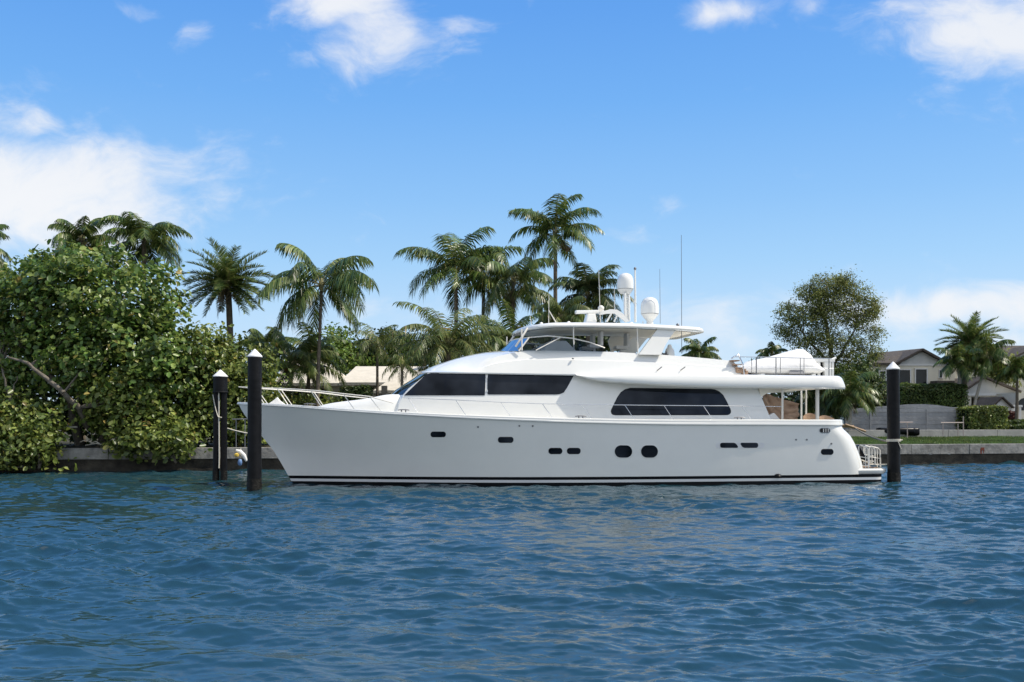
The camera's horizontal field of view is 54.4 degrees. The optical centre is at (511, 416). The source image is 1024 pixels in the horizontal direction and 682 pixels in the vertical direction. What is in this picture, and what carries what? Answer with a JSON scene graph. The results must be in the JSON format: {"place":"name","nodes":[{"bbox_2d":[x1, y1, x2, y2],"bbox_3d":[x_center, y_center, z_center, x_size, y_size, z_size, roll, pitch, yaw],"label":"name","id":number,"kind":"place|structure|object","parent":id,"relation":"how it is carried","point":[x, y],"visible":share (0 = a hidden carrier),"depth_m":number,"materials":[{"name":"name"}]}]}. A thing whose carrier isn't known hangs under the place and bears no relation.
{"place":"outdoors","nodes":[
{"label":"outdoors","id":0,"kind":"place"},
{"bbox_2d":[0,459,1023,681],"bbox_3d":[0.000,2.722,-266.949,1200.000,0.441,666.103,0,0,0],"label":"water","id":1,"kind":"structure","parent":0,"point":[915,573],"depth_m":16.54,"materials":[{"name":"blue liquid"}]},
{"bbox_2d":[212,370,227,480],"bbox_3d":[-12.313,1.130,42.104,0.672,6.201,0.673,0,0,0],"label":"mooring piling","id":2,"kind":"object","parent":1,"relation":"in","point":[219,395],"visible":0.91,"depth_m":41.97,"materials":[{"name":"black wood"}]},
{"bbox_2d":[247,349,261,490],"bbox_3d":[-9.586,0.862,37.128,0.552,6.737,0.552,0,0,0],"label":"mooring piling","id":3,"kind":"object","parent":1,"relation":"in","point":[254,441],"visible":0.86,"depth_m":36.91,"materials":[{"name":"black wood"}]},
{"bbox_2d":[237,235,885,486],"bbox_3d":[2.843,-1.914,41.777,27.866,10.888,6.376,0,0,-9],"label":"motor yacht","id":4,"kind":"object","parent":1,"relation":"on","point":[554,412],"visible":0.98,"depth_m":39.33,"materials":[{"name":"white paint"}]},
{"bbox_2d":[405,373,484,394],"bbox_3d":[-2.603,-1.252,38.780,3.145,0.882,0.204,0,0,-4],"label":"pilothouse window","id":5,"kind":"structure","parent":4,"relation":"in","point":[431,383],"depth_m":38.78,"materials":[{"name":"black glass"}]},
{"bbox_2d":[487,374,573,393],"bbox_3d":[0.742,-1.272,39.116,3.447,0.842,0.197,0,0,-7],"label":"pilothouse window","id":6,"kind":"structure","parent":4,"relation":"in","point":[496,383],"depth_m":39.08,"materials":[{"name":"black glass"}]},
{"bbox_2d":[611,388,730,414],"bbox_3d":[6.344,-0.586,39.809,4.969,1.092,0.230,0,0,-9],"label":"saloon window","id":7,"kind":"structure","parent":4,"relation":"in","point":[632,398],"depth_m":39.79,"materials":[{"name":"black glass"}]},
{"bbox_2d":[740,349,824,375],"bbox_3d":[11.361,-2.273,42.468,3.579,1.206,2.050,0,0,-9],"label":"covered tender","id":8,"kind":"object","parent":4,"relation":"on","point":[765,366],"visible":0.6,"depth_m":41.73,"materials":[{"name":"white fabric"}]},
{"bbox_2d":[886,362,902,481],"bbox_3d":[15.795,0.984,41.253,0.608,6.491,0.590,0,0,0],"label":"mooring piling","id":9,"kind":"object","parent":1,"relation":"in","point":[893,440],"visible":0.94,"depth_m":41.04,"materials":[{"name":"wood"}]},
{"bbox_2d":[855,428,885,441],"bbox_3d":[18.056,0.896,50.255,0.080,0.441,18.065,0,0,14],"label":"mooring rope","id":10,"kind":"object","parent":9,"relation":"attached to","point":[870,436],"visible":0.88,"depth_m":49.84,"materials":[{"name":"beige fabric"}]},
{"bbox_2d":[0,0,1023,408],"label":"sky","id":11,"kind":"structure","parent":0,"point":[784,142],"materials":[{"name":"blue"}]},
{"bbox_2d":[50,418,1018,447],"bbox_3d":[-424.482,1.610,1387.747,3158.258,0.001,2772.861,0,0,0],"label":"ground","id":12,"kind":"structure","parent":0,"point":[72,445],"depth_m":57.01,"materials":[{"name":"green plant"}]},
{"bbox_2d":[0,224,12,274],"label":"palm tree","id":13,"kind":"object","parent":12,"relation":"on","point":[4,236],"visible":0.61,"depth_m":60.44,"materials":[{"name":"green plant"}]},
{"bbox_2d":[0,255,63,412],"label":"sea grape tree","id":14,"kind":"object","parent":12,"relation":"on","point":[19,377],"visible":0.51,"depth_m":51.01,"materials":[{"name":"green plant"}]},
{"bbox_2d":[0,386,90,471],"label":"sea grape shrub","id":15,"kind":"object","parent":12,"relation":"on","point":[30,430],"visible":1,"depth_m":48.11,"materials":[{"name":"green plant"}]},
{"bbox_2d":[47,215,118,440],"bbox_3d":[-26.756,-5.432,61.908,4.417,14.293,4.647,0,0,0],"label":"palm tree","id":16,"kind":"object","parent":12,"relation":"on","point":[88,230],"visible":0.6,"depth_m":61.34,"materials":[{"name":"green plant"}]},
{"bbox_2d":[0,236,224,446],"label":"sea grape tree","id":17,"kind":"object","parent":12,"relation":"on","point":[109,326],"visible":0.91,"depth_m":50.36,"materials":[{"name":"green plant"}]},
{"bbox_2d":[59,360,212,464],"bbox_3d":[-18.748,-0.433,49.830,6.912,5.673,5.276,0,0,37],"label":"sea grape shrub","id":18,"kind":"object","parent":12,"relation":"on","point":[132,425],"visible":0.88,"depth_m":49.12,"materials":[{"name":"green plant"}]},
{"bbox_2d":[97,211,192,293],"bbox_3d":[-21.697,-5.079,58.843,5.371,13.595,5.506,0,0,0],"label":"palm tree","id":19,"kind":"object","parent":12,"relation":"on","point":[157,236],"visible":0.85,"depth_m":58.33,"materials":[{"name":"green plant"}]},
{"bbox_2d":[0,316,301,445],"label":"sea grape tree","id":20,"kind":"object","parent":12,"relation":"on","point":[65,413],"visible":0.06,"depth_m":55.41,"materials":[{"name":"green plant"}]},
{"bbox_2d":[156,316,295,446],"bbox_3d":[-15.438,-1.566,52.860,7.883,7.440,5.811,0,0,-19],"label":"sea grape tree","id":21,"kind":"object","parent":12,"relation":"on","point":[232,356],"visible":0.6,"depth_m":51.68,"materials":[{"name":"green plant"}]},
{"bbox_2d":[179,238,274,443],"bbox_3d":[-16.648,-4.246,58.000,5.445,11.942,5.450,0,0,30],"label":"palm tree","id":22,"kind":"object","parent":12,"relation":"on","point":[228,280],"visible":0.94,"depth_m":57.47,"materials":[{"name":"green plant"}]},
{"bbox_2d":[238,326,294,372],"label":"palm tree","id":23,"kind":"object","parent":12,"relation":"on","point":[256,333],"visible":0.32,"depth_m":59.91,"materials":[{"name":"green plant"}]},
{"bbox_2d":[243,326,346,397],"bbox_3d":[-12.384,-1.755,56.878,5.751,6.991,6.003,0,0,0],"label":"palm tree","id":24,"kind":"object","parent":12,"relation":"on","point":[301,366],"visible":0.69,"depth_m":56.53,"materials":[{"name":"green plant"}]},
{"bbox_2d":[278,322,346,402],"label":"palm tree","id":25,"kind":"object","parent":12,"relation":"on","point":[329,339],"visible":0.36,"depth_m":58.89,"materials":[{"name":"green plant"}]},
{"bbox_2d":[250,243,379,405],"bbox_3d":[-11.011,-3.902,55.427,6.858,11.237,6.320,0,0,-14],"label":"palm tree","id":26,"kind":"object","parent":12,"relation":"on","point":[338,282],"visible":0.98,"depth_m":54.57,"materials":[{"name":"green plant"}]},
{"bbox_2d":[276,381,356,405],"bbox_3d":[-11.329,-0.778,56.425,5.665,2.599,4.096,0,0,0],"label":"garden shrub","id":27,"kind":"object","parent":12,"relation":"on","point":[310,399],"visible":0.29,"depth_m":56.17,"materials":[{"name":"green plant"}]},
{"bbox_2d":[309,320,381,375],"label":"broadleaf tree","id":28,"kind":"object","parent":12,"relation":"on","point":[346,352],"visible":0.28,"depth_m":72.83,"materials":[{"name":"green plant"}]},
{"bbox_2d":[276,362,426,404],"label":"white roofed house","id":29,"kind":"structure","parent":12,"relation":"on","point":[360,375],"depth_m":62.96,"materials":[{"name":"beige paint"}]},
{"bbox_2d":[338,384,373,401],"bbox_3d":[-8.836,-1.183,56.464,1.895,1.256,1.766,0,0,0],"label":"clipped hedge","id":30,"kind":"object","parent":12,"relation":"on","point":[362,389],"visible":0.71,"depth_m":55.81,"materials":[{"name":"green plant"}]},
{"bbox_2d":[347,322,407,396],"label":"palm tree","id":31,"kind":"object","parent":12,"relation":"on","point":[378,339],"visible":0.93,"depth_m":58.82,"materials":[{"name":"green plant"}]},
{"bbox_2d":[349,322,413,370],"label":"broadleaf tree","id":32,"kind":"object","parent":12,"relation":"on","point":[371,351],"visible":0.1,"depth_m":74.98,"materials":[{"name":"green plant"}]},
{"bbox_2d":[365,328,437,368],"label":"broadleaf tree","id":33,"kind":"object","parent":12,"relation":"on","point":[389,363],"visible":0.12,"depth_m":73.97,"materials":[{"name":"green plant"}]},
{"bbox_2d":[381,353,423,386],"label":"palm tree","id":34,"kind":"object","parent":12,"relation":"on","point":[397,359],"visible":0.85,"depth_m":54.42,"materials":[{"name":"green plant"}]},
{"bbox_2d":[380,301,511,378],"bbox_3d":[-3.747,-2.421,56.959,7.418,8.275,6.786,0,0,-45],"label":"palm tree","id":35,"kind":"object","parent":12,"relation":"on","point":[440,339],"visible":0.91,"depth_m":56.42,"materials":[{"name":"green plant"}]},
{"bbox_2d":[393,226,505,323],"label":"palm tree","id":36,"kind":"object","parent":12,"relation":"on","point":[452,259],"visible":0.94,"depth_m":74.34,"materials":[{"name":"green plant"}]},
{"bbox_2d":[403,330,540,369],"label":"broadleaf tree","id":37,"kind":"object","parent":12,"relation":"on","point":[428,366],"visible":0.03,"depth_m":71.32,"materials":[{"name":"green plant"}]},
{"bbox_2d":[439,244,523,342],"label":"palm tree","id":38,"kind":"object","parent":12,"relation":"on","point":[518,249],"visible":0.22,"depth_m":77.67,"materials":[{"name":"green plant"}]},
{"bbox_2d":[473,298,547,352],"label":"palm tree","id":39,"kind":"object","parent":12,"relation":"on","point":[494,345],"visible":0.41,"depth_m":60.81,"materials":[{"name":"green plant"}]},
{"bbox_2d":[462,246,559,327],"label":"palm tree","id":40,"kind":"object","parent":12,"relation":"on","point":[524,275],"visible":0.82,"depth_m":73.11,"materials":[{"name":"green plant"}]},
{"bbox_2d":[0,443,1023,471],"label":"seawall","id":41,"kind":"object","parent":12,"relation":"on","point":[916,454],"visible":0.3,"depth_m":50.67,"materials":[{"name":"concrete"}]},
{"bbox_2d":[80,440,108,445],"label":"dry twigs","id":42,"kind":"object","parent":41,"relation":"on","point":[91,442],"visible":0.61,"depth_m":49.89,"materials":[{"name":"wood"}]},
{"bbox_2d":[232,418,246,446],"bbox_3d":[-13.525,0.814,49.600,0.771,1.423,0.070,0,0,0],"label":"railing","id":43,"kind":"object","parent":41,"relation":"on","point":[244,419],"visible":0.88,"depth_m":49.59,"materials":[{"name":"grey metal"}]},
{"bbox_2d":[238,448,241,465],"bbox_3d":[-13.382,1.998,49.112,0.216,0.873,0.250,0,0,37],"label":"boat fender","id":44,"kind":"object","parent":41,"relation":"hanging from","point":[239,462],"visible":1,"depth_m":49.03,"materials":[{"name":"blue plastic"}]},
{"bbox_2d":[234,449,246,460],"bbox_3d":[-13.341,1.925,49.095,0.612,0.610,0.430,0,0,0],"label":"boat fender","id":45,"kind":"object","parent":41,"relation":"hanging from","point":[242,454],"visible":0.97,"depth_m":49.11,"materials":[{"name":"white paint"}]},
{"bbox_2d":[508,193,604,340],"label":"palm tree","id":46,"kind":"object","parent":12,"relation":"on","point":[553,223],"visible":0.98,"depth_m":66.49,"materials":[{"name":"green plant"}]},
{"bbox_2d":[534,289,592,346],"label":"palm tree","id":47,"kind":"object","parent":12,"relation":"on","point":[567,313],"visible":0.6,"depth_m":59.51,"materials":[{"name":"green plant"}]},
{"bbox_2d":[537,315,618,351],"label":"broadleaf tree","id":48,"kind":"object","parent":12,"relation":"on","point":[601,349],"visible":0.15,"depth_m":72.19,"materials":[{"name":"green plant"}]},
{"bbox_2d":[548,262,636,346],"bbox_3d":[4.934,-4.108,63.894,5.353,11.652,5.233,0,0,-38],"label":"palm tree","id":49,"kind":"object","parent":12,"relation":"on","point":[587,285],"visible":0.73,"depth_m":63.30,"materials":[{"name":"green plant"}]},
{"bbox_2d":[679,337,721,359],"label":"palm tree","id":50,"kind":"object","parent":12,"relation":"on","point":[696,348],"visible":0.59,"depth_m":71.67,"materials":[{"name":"green plant"}]},
{"bbox_2d":[755,341,787,359],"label":"palm tree","id":51,"kind":"object","parent":12,"relation":"on","point":[773,350],"visible":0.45,"depth_m":79.64,"materials":[{"name":"green plant"}]},
{"bbox_2d":[752,347,871,419],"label":"broadleaf tree","id":52,"kind":"object","parent":12,"relation":"on","point":[792,398],"visible":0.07,"depth_m":71.89,"materials":[{"name":"green plant"}]},
{"bbox_2d":[783,373,858,420],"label":"palm tree","id":53,"kind":"object","parent":12,"relation":"on","point":[832,412],"visible":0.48,"depth_m":65.11,"materials":[{"name":"green plant"}]},
{"bbox_2d":[768,264,891,374],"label":"broadleaf tree","id":54,"kind":"object","parent":12,"relation":"on","point":[837,285],"visible":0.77,"depth_m":77.53,"materials":[{"name":"green plant"}]},
{"bbox_2d":[820,371,883,429],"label":"palm tree","id":55,"kind":"object","parent":12,"relation":"on","point":[856,388],"visible":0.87,"depth_m":62.92,"materials":[{"name":"green plant"}]},
{"bbox_2d":[841,351,886,408],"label":"broadleaf tree","id":56,"kind":"object","parent":12,"relation":"on","point":[880,388],"visible":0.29,"depth_m":73.76,"materials":[{"name":"green plant"}]},
{"bbox_2d":[840,348,954,428],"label":"cream house","id":57,"kind":"structure","parent":12,"relation":"on","point":[915,365],"depth_m":81.98,"materials":[{"name":"paint"}]},
{"bbox_2d":[874,370,886,385],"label":"window","id":58,"kind":"structure","parent":57,"relation":"in","point":[879,372],"depth_m":81.96,"materials":[{"name":"black glass"}]},
{"bbox_2d":[900,369,910,382],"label":"window","id":59,"kind":"structure","parent":57,"relation":"in","point":[905,374],"depth_m":81.96,"materials":[{"name":"black glass"}]},
{"bbox_2d":[914,368,927,383],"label":"window","id":60,"kind":"structure","parent":57,"relation":"in","point":[920,374],"depth_m":81.96,"materials":[{"name":"black glass"}]},
{"bbox_2d":[938,370,942,377],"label":"window","id":61,"kind":"structure","parent":57,"relation":"in","point":[939,371],"depth_m":81.96,"materials":[{"name":"black glass"}]},
{"bbox_2d":[844,404,957,429],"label":"retaining wall","id":62,"kind":"structure","parent":12,"relation":"on","point":[925,417],"depth_m":67.00,"materials":[{"name":"grey concrete"}]},
{"bbox_2d":[900,382,969,409],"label":"clipped hedge","id":63,"kind":"object","parent":12,"relation":"on","point":[952,394],"visible":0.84,"depth_m":69.25,"materials":[{"name":"green plant"}]},
{"bbox_2d":[932,343,990,383],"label":"palm tree","id":64,"kind":"object","parent":12,"relation":"on","point":[953,358],"visible":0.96,"depth_m":69.41,"materials":[{"name":"green plant"}]},
{"bbox_2d":[935,310,1008,402],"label":"palm tree","id":65,"kind":"object","parent":12,"relation":"on","point":[971,332],"visible":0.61,"depth_m":71.39,"materials":[{"name":"green plant"}]},
{"bbox_2d":[954,405,1008,429],"bbox_3d":[31.043,0.186,66.017,2.885,1.950,2.630,0,0,0],"label":"clipped hedge","id":66,"kind":"object","parent":12,"relation":"on","point":[986,417],"visible":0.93,"depth_m":64.96,"materials":[{"name":"green plant"}]},
{"bbox_2d":[948,376,1021,405],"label":"garage","id":67,"kind":"structure","parent":12,"relation":"on","point":[988,388],"depth_m":77.97,"materials":[{"name":"beige paint"}]},
{"bbox_2d":[951,346,1023,392],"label":"cream house","id":68,"kind":"structure","parent":12,"relation":"on","point":[1015,349],"depth_m":86.06,"materials":[{"name":"paint"}]},
{"bbox_2d":[961,335,1015,404],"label":"palm tree","id":69,"kind":"object","parent":12,"relation":"on","point":[995,353],"visible":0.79,"depth_m":69.03,"materials":[{"name":"green plant"}]},
{"bbox_2d":[976,397,1014,410],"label":"garden shed","id":70,"kind":"structure","parent":12,"relation":"on","point":[998,401],"depth_m":73.63,"materials":[{"name":"white paint"}]},
{"bbox_2d":[969,345,1021,392],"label":"broadleaf tree","id":71,"kind":"object","parent":12,"relation":"on","point":[992,375],"visible":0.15,"depth_m":79.61,"materials":[{"name":"green plant"}]},
{"bbox_2d":[993,355,1023,419],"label":"palm tree","id":72,"kind":"object","parent":12,"relation":"on","point":[1014,368],"visible":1,"depth_m":67.78,"materials":[{"name":"green plant"}]},
{"bbox_2d":[996,393,1023,418],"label":"arched pavilion","id":73,"kind":"structure","parent":12,"relation":"on","point":[1010,397],"depth_m":74.50,"materials":[{"name":"beige paint"}]},
{"bbox_2d":[1019,398,1023,409],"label":"window","id":74,"kind":"structure","parent":73,"relation":"in","point":[1021,402],"depth_m":74.44,"materials":[{"name":"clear glass"}]},
{"bbox_2d":[1006,410,1014,419],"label":"red hedge","id":75,"kind":"object","parent":12,"relation":"on","point":[1011,414],"visible":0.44,"depth_m":68.50,"materials":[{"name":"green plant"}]},
{"bbox_2d":[1006,423,1023,429],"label":"clipped hedge","id":76,"kind":"object","parent":12,"relation":"on","point":[1019,426],"visible":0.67,"depth_m":64.52,"materials":[{"name":"green plant"}]},
{"bbox_2d":[1006,419,1023,424],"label":"clipped hedge","id":77,"kind":"object","parent":12,"relation":"on","point":[1017,421],"visible":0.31,"depth_m":66.88,"materials":[{"name":"green plant"}]},
{"bbox_2d":[851,435,1023,443],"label":"lawn","id":78,"kind":"structure","parent":0,"point":[910,441],"depth_m":58.97,"materials":[{"name":"green plant"}]},
{"bbox_2d":[842,423,865,431],"bbox_3d":[20.685,0.661,61.485,2.361,0.644,0.264,0,0,-7],"label":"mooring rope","id":79,"kind":"object","parent":78,"relation":"on","point":[845,425],"visible":0.64,"depth_m":61.46,"materials":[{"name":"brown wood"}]},
{"bbox_2d":[876,428,919,435],"bbox_3d":[24.178,0.960,62.500,2.511,0.502,0.900,0,0,0],"label":"bench","id":80,"kind":"object","parent":78,"relation":"on","point":[913,431],"visible":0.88,"depth_m":62.08,"materials":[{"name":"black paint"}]},
{"bbox_2d":[845,430,1023,436],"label":"garden wall","id":81,"kind":"structure","parent":78,"relation":"on","point":[947,433],"depth_m":62.78,"materials":[{"name":"concrete"}]},
{"bbox_2d":[940,416,963,435],"bbox_3d":[26.928,0.612,61.000,1.418,1.223,0.080,0,0,0],"label":"pipe frame","id":82,"kind":"object","parent":78,"relation":"on","point":[957,427],"visible":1,"depth_m":60.99,"materials":[{"name":"beige metal"}]}
]}

